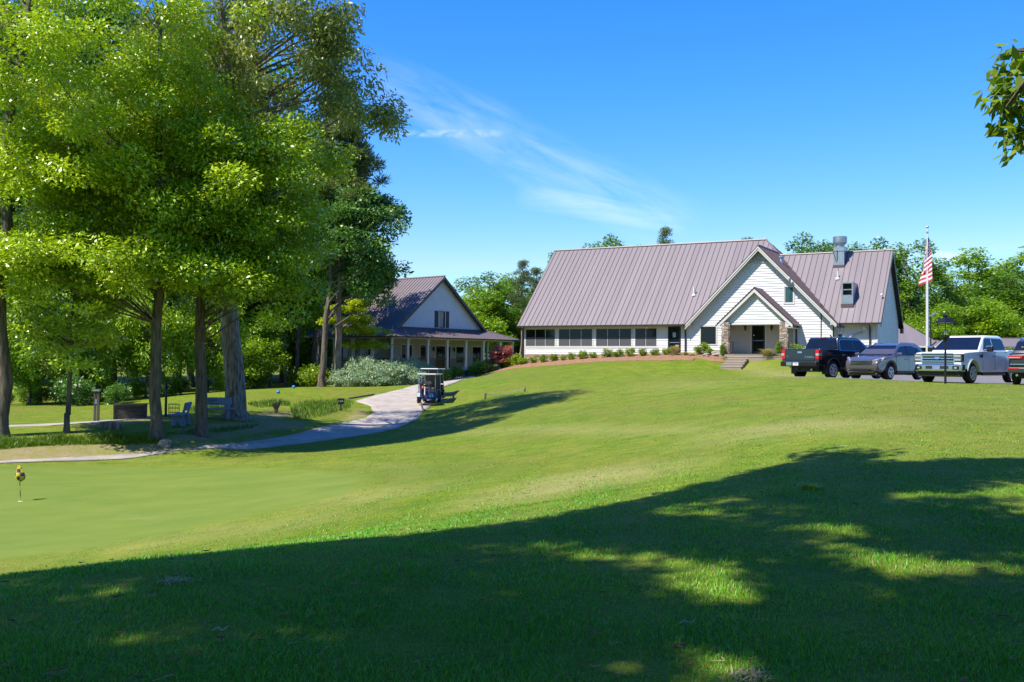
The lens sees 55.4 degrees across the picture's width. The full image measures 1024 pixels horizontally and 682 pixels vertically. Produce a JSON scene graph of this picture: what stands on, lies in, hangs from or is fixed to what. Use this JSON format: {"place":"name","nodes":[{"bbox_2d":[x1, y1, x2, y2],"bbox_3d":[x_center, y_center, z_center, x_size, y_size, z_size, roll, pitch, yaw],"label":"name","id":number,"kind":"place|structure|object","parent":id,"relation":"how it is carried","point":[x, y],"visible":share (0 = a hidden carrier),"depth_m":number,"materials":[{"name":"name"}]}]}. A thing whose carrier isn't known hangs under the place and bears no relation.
{"place":"outdoors","nodes":[
{"label":"outdoors","id":0,"kind":"place"},
{"bbox_2d":[0,429,161,448],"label":"long grass","id":1,"kind":"structure","parent":0,"point":[30,441],"depth_m":34.53,"materials":[{"name":"green plant"}]},
{"bbox_2d":[9,413,172,427],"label":"side path","id":2,"kind":"structure","parent":0,"point":[54,424],"depth_m":37.91,"materials":[{"name":"concrete"}]},
{"bbox_2d":[93,389,100,420],"bbox_3d":[-17.439,2.757,40.952,0.270,1.460,0.180,1,-1,-5],"label":"course post","id":3,"kind":"object","parent":2,"relation":"on","point":[96,415],"visible":0.82,"depth_m":40.91,"materials":[{"name":"grey wood"}]},
{"bbox_2d":[113,403,148,419],"bbox_3d":[-16.587,3.059,42.443,1.380,0.670,0.720,1,-1,-14],"label":"storage bin","id":4,"kind":"object","parent":2,"relation":"on","point":[128,410],"visible":0.96,"depth_m":42.17,"materials":[{"name":"brown wood"}]},
{"bbox_2d":[115,423,257,436],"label":"long grass","id":5,"kind":"structure","parent":0,"point":[214,430],"depth_m":38.37,"materials":[{"name":"green plant"}]},
{"bbox_2d":[0,376,473,463],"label":"cart path","id":6,"kind":"structure","parent":0,"point":[393,410],"depth_m":44.15,"materials":[{"name":"concrete"}]},
{"bbox_2d":[417,373,442,403],"bbox_3d":[-4.759,2.721,56.152,1.132,1.701,2.336,0,-1,8],"label":"golf cart","id":7,"kind":"object","parent":6,"relation":"on","point":[428,391],"visible":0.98,"depth_m":55.46,"materials":[{"name":"blue plastic"}]},
{"bbox_2d":[421,368,444,394],"bbox_3d":[-4.783,2.491,58.861,1.132,1.701,2.124,0,-1,10],"label":"golf cart","id":8,"kind":"object","parent":6,"relation":"on","point":[437,371],"visible":0.2,"depth_m":59.57,"materials":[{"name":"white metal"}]},
{"bbox_2d":[248,397,291,407],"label":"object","id":9,"kind":"structure","parent":0,"point":[265,401],"depth_m":50.35,"materials":[{"name":"green plant"}]},
{"bbox_2d":[290,397,352,418],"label":"long grass","id":10,"kind":"structure","parent":0,"point":[316,406],"depth_m":50.11,"materials":[{"name":"green plant"}]},
{"bbox_2d":[0,353,1023,681],"bbox_3d":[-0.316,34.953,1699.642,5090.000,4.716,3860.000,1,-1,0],"label":"lawn","id":11,"kind":"structure","parent":0,"point":[94,507],"depth_m":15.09,"materials":[{"name":"green plant"}]},
{"bbox_2d":[0,0,32,436],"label":"hickory tree","id":12,"kind":"object","parent":11,"relation":"on","point":[6,383],"visible":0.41,"depth_m":34.19,"materials":[{"name":"green plant"}]},
{"bbox_2d":[0,0,48,307],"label":"woodland tree","id":13,"kind":"object","parent":11,"relation":"on","point":[15,8],"visible":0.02,"depth_m":71.52,"materials":[{"name":"green plant"}]},
{"bbox_2d":[13,382,37,403],"bbox_3d":[-30.494,3.132,61.256,2.026,2.132,2.120,1,-1,-34],"label":"wild shrub","id":14,"kind":"object","parent":11,"relation":"on","point":[21,393],"visible":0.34,"depth_m":60.88,"materials":[{"name":"green plant"}]},
{"bbox_2d":[27,386,52,404],"bbox_3d":[-29.175,3.347,60.425,1.557,1.335,1.664,1,-1,-39],"label":"wild shrub","id":15,"kind":"object","parent":11,"relation":"on","point":[37,398],"visible":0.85,"depth_m":60.12,"materials":[{"name":"green plant"}]},
{"bbox_2d":[6,284,75,404],"bbox_3d":[-29.531,0.209,59.417,5.195,8.048,6.223,0,-1,25],"label":"woodland tree","id":16,"kind":"object","parent":11,"relation":"on","point":[31,373],"visible":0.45,"depth_m":58.86,"materials":[{"name":"green plant"}]},
{"bbox_2d":[0,51,106,395],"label":"woodland tree","id":17,"kind":"object","parent":11,"relation":"on","point":[12,199],"visible":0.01,"depth_m":72.05,"materials":[{"name":"green plant"}]},
{"bbox_2d":[0,7,115,393],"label":"woodland tree","id":18,"kind":"object","parent":11,"relation":"on","point":[20,201],"visible":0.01,"depth_m":71.70,"materials":[{"name":"green plant"}]},
{"bbox_2d":[0,215,132,433],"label":"sapling tree","id":19,"kind":"object","parent":11,"relation":"on","point":[57,325],"visible":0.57,"depth_m":34.75,"materials":[{"name":"green plant"}]},
{"bbox_2d":[20,0,115,376],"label":"woodland tree","id":20,"kind":"object","parent":11,"relation":"on","point":[76,16],"depth_m":91.18,"materials":[{"name":"green plant"}]},
{"bbox_2d":[7,77,134,379],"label":"woodland tree","id":21,"kind":"object","parent":11,"relation":"on","point":[16,217],"depth_m":68.78,"materials":[{"name":"green plant"}]},
{"bbox_2d":[49,372,96,405],"bbox_3d":[-25.982,2.859,57.993,2.699,2.315,2.884,1,-1,-40],"label":"wild shrub","id":22,"kind":"object","parent":11,"relation":"on","point":[79,388],"visible":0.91,"depth_m":57.70,"materials":[{"name":"green plant"}]},
{"bbox_2d":[42,289,138,401],"bbox_3d":[-26.538,-0.172,60.812,6.379,8.724,5.326,0,-2,41],"label":"woodland tree","id":23,"kind":"object","parent":11,"relation":"on","point":[101,372],"visible":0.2,"depth_m":60.09,"materials":[{"name":"green plant"}]},
{"bbox_2d":[85,375,115,401],"bbox_3d":[-25.949,2.957,60.973,2.209,2.222,2.111,1,-1,-16],"label":"wild shrub","id":24,"kind":"object","parent":11,"relation":"on","point":[111,382],"visible":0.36,"depth_m":60.81,"materials":[{"name":"green plant"}]},
{"bbox_2d":[54,0,161,384],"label":"woodland tree","id":25,"kind":"object","parent":11,"relation":"on","point":[86,9],"visible":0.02,"depth_m":88.37,"materials":[{"name":"green plant"}]},
{"bbox_2d":[51,42,170,394],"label":"woodland tree","id":26,"kind":"object","parent":11,"relation":"on","point":[102,227],"depth_m":73.63,"materials":[{"name":"green plant"}]},
{"bbox_2d":[100,380,133,404],"bbox_3d":[-23.571,3.095,58.228,1.826,1.567,1.952,1,-1,-28],"label":"wild shrub","id":27,"kind":"object","parent":11,"relation":"on","point":[115,391],"visible":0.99,"depth_m":57.88,"materials":[{"name":"green plant"}]},
{"bbox_2d":[125,379,148,397],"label":"wild shrub","id":28,"kind":"object","parent":11,"relation":"on","point":[137,389],"visible":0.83,"depth_m":62.24,"materials":[{"name":"green plant"}]},
{"bbox_2d":[0,0,274,440],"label":"maple tree","id":29,"kind":"object","parent":11,"relation":"on","point":[128,162],"visible":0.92,"depth_m":33.99,"materials":[{"name":"green plant"}]},
{"bbox_2d":[79,2,207,391],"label":"woodland tree","id":30,"kind":"object","parent":11,"relation":"on","point":[95,63],"visible":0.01,"depth_m":77.84,"materials":[{"name":"green plant"}]},
{"bbox_2d":[99,271,193,397],"bbox_3d":[-23.104,-0.845,61.864,5.985,9.725,4.997,0,-1,19],"label":"woodland tree","id":31,"kind":"object","parent":11,"relation":"on","point":[140,360],"visible":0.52,"depth_m":61.12,"materials":[{"name":"green plant"}]},
{"bbox_2d":[161,375,183,394],"bbox_3d":[-22.379,2.888,63.632,1.706,1.716,1.630,0,-1,16],"label":"wild shrub","id":32,"kind":"object","parent":11,"relation":"on","point":[175,382],"visible":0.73,"depth_m":63.53,"materials":[{"name":"green plant"}]},
{"bbox_2d":[156,575,199,586],"bbox_3d":[-2.467,1.765,7.154,0.279,0.042,0.328,0,-1,23],"label":"weed tuft","id":33,"kind":"object","parent":11,"relation":"on","point":[173,580],"visible":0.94,"depth_m":7.16,"materials":[{"name":"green plant"}]},
{"bbox_2d":[169,375,192,394],"bbox_3d":[-22.113,2.942,65.046,1.655,1.420,1.769,1,-1,-12],"label":"wild shrub","id":34,"kind":"object","parent":11,"relation":"on","point":[186,382],"visible":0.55,"depth_m":64.77,"materials":[{"name":"green plant"}]},
{"bbox_2d":[171,402,191,425],"bbox_3d":[-12.952,2.849,38.257,0.596,0.900,1.440,1,-1,-8],"label":"memorial bench","id":35,"kind":"object","parent":11,"relation":"on","point":[181,418],"visible":0.99,"depth_m":37.73,"materials":[{"name":"concrete"}]},
{"bbox_2d":[164,281,251,391],"bbox_3d":[-20.109,-0.407,64.047,5.921,8.227,4.943,1,-1,-30],"label":"woodland tree","id":36,"kind":"object","parent":11,"relation":"on","point":[214,359],"visible":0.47,"depth_m":63.31,"materials":[{"name":"green plant"}]},
{"bbox_2d":[210,369,224,391],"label":"wild shrub","id":37,"kind":"object","parent":11,"relation":"on","point":[217,384],"visible":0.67,"depth_m":63.23,"materials":[{"name":"green plant"}]},
{"bbox_2d":[207,397,234,418],"bbox_3d":[-12.474,2.838,41.208,1.440,0.900,0.596,1,-1,-8],"label":"memorial bench","id":38,"kind":"object","parent":11,"relation":"on","point":[219,401],"visible":0.63,"depth_m":41.38,"materials":[{"name":"concrete"}]},
{"bbox_2d":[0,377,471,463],"bbox_3d":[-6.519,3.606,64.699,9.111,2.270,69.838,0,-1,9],"label":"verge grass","id":39,"kind":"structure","parent":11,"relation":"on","point":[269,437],"depth_m":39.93,"materials":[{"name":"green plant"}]},
{"bbox_2d":[136,84,358,437],"bbox_3d":[-10.152,-2.977,37.013,8.287,13.793,8.417,1,-1,0],"label":"maple tree","id":40,"kind":"object","parent":11,"relation":"on","point":[260,150],"visible":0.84,"depth_m":35.98,"materials":[{"name":"green plant"}]},
{"bbox_2d":[177,4,320,325],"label":"woodland tree","id":41,"kind":"object","parent":11,"relation":"on","point":[287,70],"depth_m":92.05,"materials":[{"name":"green plant"}]},
{"bbox_2d":[244,360,273,388],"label":"wild shrub","id":42,"kind":"object","parent":11,"relation":"on","point":[252,383],"visible":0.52,"depth_m":72.95,"materials":[{"name":"green plant"}]},
{"bbox_2d":[240,311,291,380],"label":"leafy tree","id":43,"kind":"object","parent":11,"relation":"on","point":[271,345],"visible":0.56,"depth_m":73.05,"materials":[{"name":"green plant"}]},
{"bbox_2d":[120,0,413,420],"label":"oak tree","id":44,"kind":"object","parent":11,"relation":"on","point":[325,32],"visible":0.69,"depth_m":40.79,"materials":[{"name":"green plant"}]},
{"bbox_2d":[240,234,294,386],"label":"leafy tree","id":45,"kind":"object","parent":11,"relation":"on","point":[251,307],"visible":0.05,"depth_m":82.11,"materials":[{"name":"green plant"}]},
{"bbox_2d":[254,172,311,385],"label":"leafy tree","id":46,"kind":"object","parent":11,"relation":"on","point":[284,351],"visible":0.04,"depth_m":80.55,"materials":[{"name":"green plant"}]},
{"bbox_2d":[285,367,303,386],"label":"dark bush","id":47,"kind":"object","parent":11,"relation":"on","point":[291,375],"visible":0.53,"depth_m":75.57,"materials":[{"name":"green plant"}]},
{"bbox_2d":[253,131,339,385],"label":"woodland tree","id":48,"kind":"object","parent":11,"relation":"on","point":[320,309],"visible":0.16,"depth_m":79.78,"materials":[{"name":"green plant"}]},
{"bbox_2d":[261,302,332,371],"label":"leafy tree","id":49,"kind":"object","parent":11,"relation":"on","point":[305,354],"visible":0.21,"depth_m":93.32,"materials":[{"name":"green plant"}]},
{"bbox_2d":[267,137,356,381],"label":"woodland tree","id":50,"kind":"object","parent":11,"relation":"on","point":[314,358],"visible":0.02,"depth_m":82.76,"materials":[{"name":"green plant"}]},
{"bbox_2d":[299,362,330,386],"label":"dark bush","id":51,"kind":"object","parent":11,"relation":"on","point":[312,377],"visible":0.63,"depth_m":72.71,"materials":[{"name":"green plant"}]},
{"bbox_2d":[291,74,393,386],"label":"pine tree","id":52,"kind":"object","parent":11,"relation":"on","point":[366,160],"visible":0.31,"depth_m":71.33,"materials":[{"name":"green plant"}]},
{"bbox_2d":[283,180,413,386],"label":"sweetgum tree","id":53,"kind":"object","parent":11,"relation":"on","point":[373,269],"visible":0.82,"depth_m":70.38,"materials":[{"name":"green plant"}]},
{"bbox_2d":[325,367,373,386],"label":"juniper","id":54,"kind":"object","parent":11,"relation":"on","point":[344,380],"visible":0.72,"depth_m":69.92,"materials":[{"name":"green plant"}]},
{"bbox_2d":[317,297,394,368],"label":"dogwood tree","id":55,"kind":"object","parent":11,"relation":"on","point":[362,321],"visible":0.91,"depth_m":76.32,"materials":[{"name":"green plant"}]},
{"bbox_2d":[343,354,387,385],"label":"juniper","id":56,"kind":"object","parent":11,"relation":"on","point":[357,364],"visible":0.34,"depth_m":71.26,"materials":[{"name":"green plant"}]},
{"bbox_2d":[347,369,392,386],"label":"juniper","id":57,"kind":"object","parent":11,"relation":"on","point":[372,382],"visible":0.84,"depth_m":69.39,"materials":[{"name":"green plant"}]},
{"bbox_2d":[360,359,410,385],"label":"juniper","id":58,"kind":"object","parent":11,"relation":"on","point":[376,367],"visible":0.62,"depth_m":70.08,"materials":[{"name":"green plant"}]},
{"bbox_2d":[382,364,424,385],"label":"juniper","id":59,"kind":"object","parent":11,"relation":"on","point":[410,375],"visible":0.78,"depth_m":69.90,"materials":[{"name":"green plant"}]},
{"bbox_2d":[381,356,427,384],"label":"juniper","id":60,"kind":"object","parent":11,"relation":"on","point":[410,363],"visible":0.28,"depth_m":72.03,"materials":[{"name":"green plant"}]},
{"bbox_2d":[303,275,520,379],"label":"porch house","id":61,"kind":"structure","parent":11,"relation":"on","point":[434,320],"depth_m":88.64,"materials":[{"name":"metal"}]},
{"bbox_2d":[436,346,450,369],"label":"door","id":62,"kind":"structure","parent":61,"relation":"in","point":[440,350],"depth_m":89.42,"materials":[{"name":"black metal"}]},
{"bbox_2d":[449,364,465,378],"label":"shrub","id":63,"kind":"object","parent":11,"relation":"on","point":[456,370],"visible":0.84,"depth_m":75.91,"materials":[{"name":"green plant"}]},
{"bbox_2d":[471,359,495,373],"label":"box bush","id":64,"kind":"object","parent":11,"relation":"on","point":[482,366],"visible":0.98,"depth_m":76.77,"materials":[{"name":"green plant"}]},
{"bbox_2d":[461,285,517,358],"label":"leafy tree","id":65,"kind":"object","parent":11,"relation":"on","point":[478,308],"visible":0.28,"depth_m":111.26,"materials":[{"name":"green plant"}]},
{"bbox_2d":[454,271,528,358],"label":"leafy tree","id":66,"kind":"object","parent":11,"relation":"on","point":[513,322],"visible":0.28,"depth_m":116.05,"materials":[{"name":"green plant"}]},
{"bbox_2d":[484,344,513,368],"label":"japanese maple","id":67,"kind":"object","parent":11,"relation":"on","point":[499,356],"visible":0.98,"depth_m":79.20,"materials":[{"name":"red plant"}]},
{"bbox_2d":[487,272,533,353],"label":"leafy tree","id":68,"kind":"object","parent":11,"relation":"on","point":[504,281],"visible":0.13,"depth_m":123.46,"materials":[{"name":"green plant"}]},
{"bbox_2d":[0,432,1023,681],"bbox_3d":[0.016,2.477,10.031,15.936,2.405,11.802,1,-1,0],"label":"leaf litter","id":69,"kind":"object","parent":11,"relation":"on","point":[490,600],"visible":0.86,"depth_m":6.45,"materials":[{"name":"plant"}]},
{"bbox_2d":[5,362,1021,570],"bbox_3d":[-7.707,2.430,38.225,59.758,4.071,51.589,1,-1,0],"label":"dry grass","id":70,"kind":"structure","parent":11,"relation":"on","point":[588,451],"depth_m":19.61,"materials":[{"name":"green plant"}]},
{"bbox_2d":[506,260,532,357],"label":"pine tree","id":71,"kind":"object","parent":11,"relation":"on","point":[521,279],"visible":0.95,"depth_m":107.88,"materials":[{"name":"green plant"}]},
{"bbox_2d":[526,266,543,297],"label":"pine tree","id":72,"kind":"object","parent":11,"relation":"on","point":[532,280],"visible":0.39,"depth_m":121.87,"materials":[{"name":"green plant"}]},
{"bbox_2d":[582,234,624,247],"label":"leafy tree","id":73,"kind":"object","parent":11,"relation":"on","point":[615,242],"visible":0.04,"depth_m":117.18,"materials":[{"name":"green plant"}]},
{"bbox_2d":[477,352,737,376],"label":"mulch bed","id":74,"kind":"object","parent":11,"relation":"on","point":[647,357],"visible":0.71,"depth_m":70.71,"materials":[{"name":"brown"}]},
{"bbox_2d":[656,227,674,243],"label":"pine tree","id":75,"kind":"object","parent":11,"relation":"on","point":[664,232],"visible":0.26,"depth_m":112.13,"materials":[{"name":"green plant"}]},
{"bbox_2d":[516,236,903,369],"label":"clubhouse","id":76,"kind":"structure","parent":11,"relation":"on","point":[751,298],"depth_m":71.33,"materials":[{"name":"metal"}]},
{"bbox_2d":[525,329,554,346],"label":"window","id":77,"kind":"structure","parent":76,"relation":"in","point":[534,337],"depth_m":76.51,"materials":[{"name":"glass"}]},
{"bbox_2d":[558,328,592,346],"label":"window","id":78,"kind":"structure","parent":76,"relation":"in","point":[581,337],"depth_m":74.97,"materials":[{"name":"glass"}]},
{"bbox_2d":[596,328,631,346],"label":"window","id":79,"kind":"structure","parent":76,"relation":"in","point":[605,337],"depth_m":73.41,"materials":[{"name":"glass"}]},
{"bbox_2d":[635,328,656,346],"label":"window","id":80,"kind":"structure","parent":76,"relation":"in","point":[644,337],"depth_m":72.13,"materials":[{"name":"glass"}]},
{"bbox_2d":[668,326,680,352],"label":"door","id":81,"kind":"structure","parent":76,"relation":"in","point":[674,332],"depth_m":71.03,"materials":[{"name":"black metal"}]},
{"bbox_2d":[701,327,715,343],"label":"window","id":82,"kind":"structure","parent":76,"relation":"in","point":[708,334],"depth_m":69.80,"materials":[{"name":"grey glass"}]},
{"bbox_2d":[751,325,765,353],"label":"door","id":83,"kind":"structure","parent":76,"relation":"in","point":[758,332],"depth_m":68.00,"materials":[{"name":"black glass"}]},
{"bbox_2d":[715,663,776,681],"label":"weed tuft","id":84,"kind":"object","parent":11,"relation":"on","point":[754,675],"visible":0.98,"depth_m":5.02,"materials":[{"name":"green plant"}]},
{"bbox_2d":[784,231,850,253],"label":"leafy tree","id":85,"kind":"object","parent":11,"relation":"on","point":[802,248],"visible":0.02,"depth_m":112.39,"materials":[{"name":"green plant"}]},
{"bbox_2d":[847,236,925,311],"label":"leafy tree","id":86,"kind":"object","parent":11,"relation":"on","point":[873,248],"visible":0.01,"depth_m":113.75,"materials":[{"name":"green plant"}]},
{"bbox_2d":[780,375,1023,384],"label":"parking lot","id":87,"kind":"structure","parent":11,"relation":"on","point":[997,379],"depth_m":50.21,"materials":[{"name":"grey asphalt"}]},
{"bbox_2d":[781,335,880,378],"bbox_3d":[15.340,0.755,46.218,5.979,2.042,2.660,1,-1,-37],"label":"pickup truck","id":88,"kind":"object","parent":87,"relation":"on","point":[826,356],"visible":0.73,"depth_m":44.89,"materials":[{"name":"black paint"}]},
{"bbox_2d":[845,342,922,379],"bbox_3d":[16.933,0.902,44.086,4.565,1.679,2.220,1,-1,-41],"label":"suv","id":89,"kind":"object","parent":87,"relation":"on","point":[886,361],"visible":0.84,"depth_m":43.11,"materials":[{"name":"grey paint"}]},
{"bbox_2d":[914,335,1013,382],"bbox_3d":[18.917,0.741,40.351,5.800,1.953,2.660,1,-1,-41],"label":"pickup truck","id":90,"kind":"object","parent":87,"relation":"on","point":[969,358],"visible":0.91,"depth_m":39.06,"materials":[{"name":"white paint"}]},
{"bbox_2d":[1007,337,1023,384],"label":"suv","id":91,"kind":"object","parent":87,"relation":"on","point":[1016,364],"visible":1,"depth_m":37.12,"materials":[{"name":"red paint"}]},
{"bbox_2d":[898,323,938,351],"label":"pavilion","id":92,"kind":"structure","parent":11,"relation":"on","point":[913,335],"depth_m":84.88,"materials":[{"name":"metal"}]},
{"bbox_2d":[926,226,928,351],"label":"flagpole","id":93,"kind":"object","parent":11,"relation":"on","point":[927,313],"visible":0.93,"depth_m":68.01,"materials":[{"name":"white metal"}]},
{"bbox_2d":[918,237,931,285],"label":"national flag","id":94,"kind":"object","parent":93,"relation":"attached to","point":[927,263],"visible":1,"depth_m":68.06,"materials":[{"name":"multicoloured fabric"}]},
{"bbox_2d":[887,238,975,328],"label":"leafy tree","id":95,"kind":"object","parent":11,"relation":"on","point":[952,294],"visible":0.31,"depth_m":96.12,"materials":[{"name":"green plant"}]},
{"bbox_2d":[903,302,970,338],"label":"leafy tree","id":96,"kind":"object","parent":11,"relation":"on","point":[953,313],"visible":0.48,"depth_m":90.80,"materials":[{"name":"green plant"}]},
{"bbox_2d":[935,314,955,383],"bbox_3d":[16.260,0.346,36.603,0.510,2.710,0.510,1,-1,-20],"label":"lamp post","id":97,"kind":"object","parent":11,"relation":"on","point":[945,319],"visible":0.97,"depth_m":36.55,"materials":[{"name":"black metal"}]},
{"bbox_2d":[934,295,1009,336],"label":"leafy tree","id":98,"kind":"object","parent":11,"relation":"on","point":[965,322],"visible":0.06,"depth_m":97.75,"materials":[{"name":"green plant"}]},
{"bbox_2d":[924,247,1023,307],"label":"leafy tree","id":99,"kind":"object","parent":11,"relation":"on","point":[976,258],"visible":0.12,"depth_m":120.45,"materials":[{"name":"green plant"}]},
{"bbox_2d":[931,337,1022,349],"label":"cart shed","id":100,"kind":"structure","parent":11,"relation":"on","point":[1008,342],"depth_m":88.55,"materials":[{"name":"metal"}]},
{"bbox_2d":[957,266,1023,334],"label":"leafy tree","id":101,"kind":"object","parent":11,"relation":"on","point":[1011,295],"visible":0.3,"depth_m":106.49,"materials":[{"name":"green plant"}]},
{"bbox_2d":[959,298,1023,337],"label":"leafy tree","id":102,"kind":"object","parent":11,"relation":"on","point":[999,321],"visible":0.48,"depth_m":94.18,"materials":[{"name":"green plant"}]},
{"bbox_2d":[967,245,1023,294],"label":"leafy tree","id":103,"kind":"object","parent":11,"relation":"on","point":[1020,257],"visible":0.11,"depth_m":118.67,"materials":[{"name":"green plant"}]},
{"bbox_2d":[971,38,1023,167],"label":"ash tree","id":104,"kind":"object","parent":11,"relation":"on","point":[1009,107],"visible":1,"depth_m":8.47,"materials":[{"name":"green plant"}]},
{"bbox_2d":[5,0,1023,357],"label":"sky","id":105,"kind":"structure","parent":0,"point":[538,128],"materials":[{"name":"blue"}]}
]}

